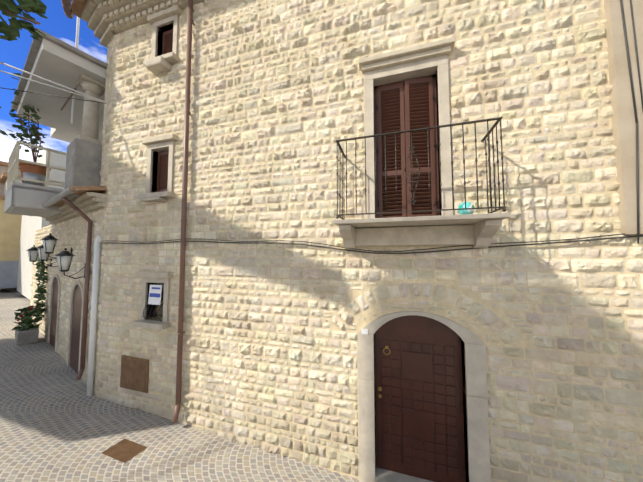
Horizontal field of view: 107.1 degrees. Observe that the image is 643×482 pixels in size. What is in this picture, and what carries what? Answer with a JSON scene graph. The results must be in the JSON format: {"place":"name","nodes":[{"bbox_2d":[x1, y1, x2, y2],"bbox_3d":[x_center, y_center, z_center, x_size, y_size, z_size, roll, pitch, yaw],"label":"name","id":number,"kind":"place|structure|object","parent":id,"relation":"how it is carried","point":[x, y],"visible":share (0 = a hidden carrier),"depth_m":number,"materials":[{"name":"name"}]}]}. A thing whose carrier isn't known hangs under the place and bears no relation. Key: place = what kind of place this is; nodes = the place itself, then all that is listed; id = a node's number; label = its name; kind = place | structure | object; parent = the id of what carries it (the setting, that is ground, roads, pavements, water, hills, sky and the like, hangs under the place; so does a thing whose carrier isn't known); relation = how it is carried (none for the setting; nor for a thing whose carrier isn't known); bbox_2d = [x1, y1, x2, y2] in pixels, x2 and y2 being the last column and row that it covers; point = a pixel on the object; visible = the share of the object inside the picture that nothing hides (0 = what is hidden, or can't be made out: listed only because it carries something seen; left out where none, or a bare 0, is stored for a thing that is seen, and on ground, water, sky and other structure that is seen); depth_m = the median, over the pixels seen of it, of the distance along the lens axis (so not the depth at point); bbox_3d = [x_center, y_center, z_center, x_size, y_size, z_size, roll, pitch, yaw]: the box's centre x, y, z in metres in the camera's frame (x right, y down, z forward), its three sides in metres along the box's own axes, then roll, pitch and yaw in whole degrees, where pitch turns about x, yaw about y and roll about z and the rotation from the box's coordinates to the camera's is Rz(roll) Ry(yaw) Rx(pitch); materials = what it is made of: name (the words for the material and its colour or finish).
{"place":"outdoors","nodes":[
{"label":"outdoors","id":0,"kind":"place"},
{"bbox_2d":[0,0,48,40],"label":"tree branch","id":1,"kind":"object","parent":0,"point":[12,9],"visible":1,"depth_m":1.60,"materials":[{"name":"green plant"}]},
{"bbox_2d":[0,0,106,161],"label":"sky","id":2,"kind":"structure","parent":0,"point":[14,53],"materials":[{"name":"blue"}]},
{"bbox_2d":[0,288,358,481],"bbox_3d":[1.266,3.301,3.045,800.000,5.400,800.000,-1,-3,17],"label":"ground","id":3,"kind":"structure","parent":0,"point":[57,424],"depth_m":3.66,"materials":[{"name":"grey stone"}]},
{"bbox_2d":[12,256,48,345],"bbox_3d":[-9.331,1.784,7.659,0.642,2.739,1.437,2,-4,-37],"label":"planter","id":4,"kind":"object","parent":3,"relation":"on","point":[27,332],"visible":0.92,"depth_m":7.38,"materials":[{"name":"grey stone"}]},
{"bbox_2d":[0,148,65,299],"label":"buildings","id":5,"kind":"structure","parent":3,"relation":"on","point":[17,236],"depth_m":17.20,"materials":[{"name":"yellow paint"}]},
{"bbox_2d":[30,207,105,395],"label":"wing blocks","id":6,"kind":"structure","parent":3,"relation":"on","point":[76,251],"depth_m":6.34,"materials":[{"name":"beige stone"}]},
{"bbox_2d":[0,17,107,216],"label":"white building","id":7,"kind":"structure","parent":6,"relation":"on","point":[77,124],"depth_m":5.78,"materials":[{"name":"paint"}]},
{"bbox_2d":[26,233,85,278],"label":"street lamps","id":8,"kind":"object","parent":6,"relation":"on","point":[44,251],"visible":0.96,"depth_m":6.00,"materials":[{"name":"black metal"}]},
{"bbox_2d":[31,38,114,391],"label":"stone wall","id":9,"kind":"structure","parent":3,"relation":"on","point":[74,329],"depth_m":6.05,"materials":[{"name":"beige"}]},
{"bbox_2d":[42,186,106,379],"bbox_3d":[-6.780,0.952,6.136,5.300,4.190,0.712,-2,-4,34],"label":"drainpipe","id":10,"kind":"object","parent":9,"relation":"attached to","point":[90,199],"depth_m":5.22,"materials":[{"name":"brown metal"}]},
{"bbox_2d":[86,0,194,422],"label":"downpipes","id":11,"kind":"object","parent":3,"relation":"on","point":[94,305],"visible":0.98,"depth_m":4.35,"materials":[{"name":"brown metal"}]},
{"bbox_2d":[96,0,642,481],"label":"facade blocks","id":12,"kind":"structure","parent":3,"relation":"on","point":[304,266],"depth_m":3.52,"materials":[{"name":"stone"}]},
{"bbox_2d":[99,35,114,193],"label":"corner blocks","id":13,"kind":"structure","parent":12,"relation":"attached to","point":[108,99],"depth_m":5.23,"materials":[{"name":"stone"}]},
{"bbox_2d":[0,62,108,103],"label":"overhead cables","id":14,"kind":"object","parent":13,"relation":"attached to","point":[94,98],"visible":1,"depth_m":4.57,"materials":[{"name":"grey plastic"}]},
{"bbox_2d":[330,283,522,345],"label":"stone arch","id":15,"kind":"structure","parent":12,"relation":"attached to","point":[488,318],"depth_m":3.12,"materials":[{"name":"stone"}]},
{"bbox_2d":[97,0,642,481],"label":"wall mortar joints","id":16,"kind":"object","parent":3,"relation":"on","point":[467,316],"visible":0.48,"depth_m":3.43,"materials":[{"name":"beige"}]},
{"bbox_2d":[61,0,204,47],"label":"eave","id":17,"kind":"object","parent":16,"relation":"attached to","point":[106,20],"visible":0.94,"depth_m":4.93,"materials":[{"name":"stone"}]},
{"bbox_2d":[120,5,181,392],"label":"windows","id":18,"kind":"structure","parent":16,"relation":"attached to","point":[134,373],"depth_m":4.54,"materials":[{"name":"stone"}]},
{"bbox_2d":[359,37,454,218],"bbox_3d":[1.193,-1.447,3.381,1.260,2.400,0.375,-1,-3,17],"label":"balcony door","id":19,"kind":"structure","parent":16,"relation":"in","point":[409,73],"depth_m":3.39,"materials":[{"name":"brown wood"}]},
{"bbox_2d":[334,117,510,248],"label":"balcony","id":20,"kind":"structure","parent":16,"relation":"attached to","point":[466,226],"depth_m":2.92,"materials":[{"name":"stone"}]},
{"bbox_2d":[358,311,489,481],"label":"front door","id":21,"kind":"structure","parent":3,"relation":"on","point":[418,387],"depth_m":3.20,"materials":[{"name":"wood"}]},
{"bbox_2d":[604,0,642,234],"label":"neighbour wall","id":22,"kind":"structure","parent":3,"relation":"on","point":[624,126],"depth_m":2.61,"materials":[{"name":"beige paint"}]},
{"bbox_2d":[103,0,642,253],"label":"wires","id":23,"kind":"object","parent":22,"relation":"attached to","point":[636,121],"visible":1,"depth_m":2.69,"materials":[{"name":"grey"}]}
]}

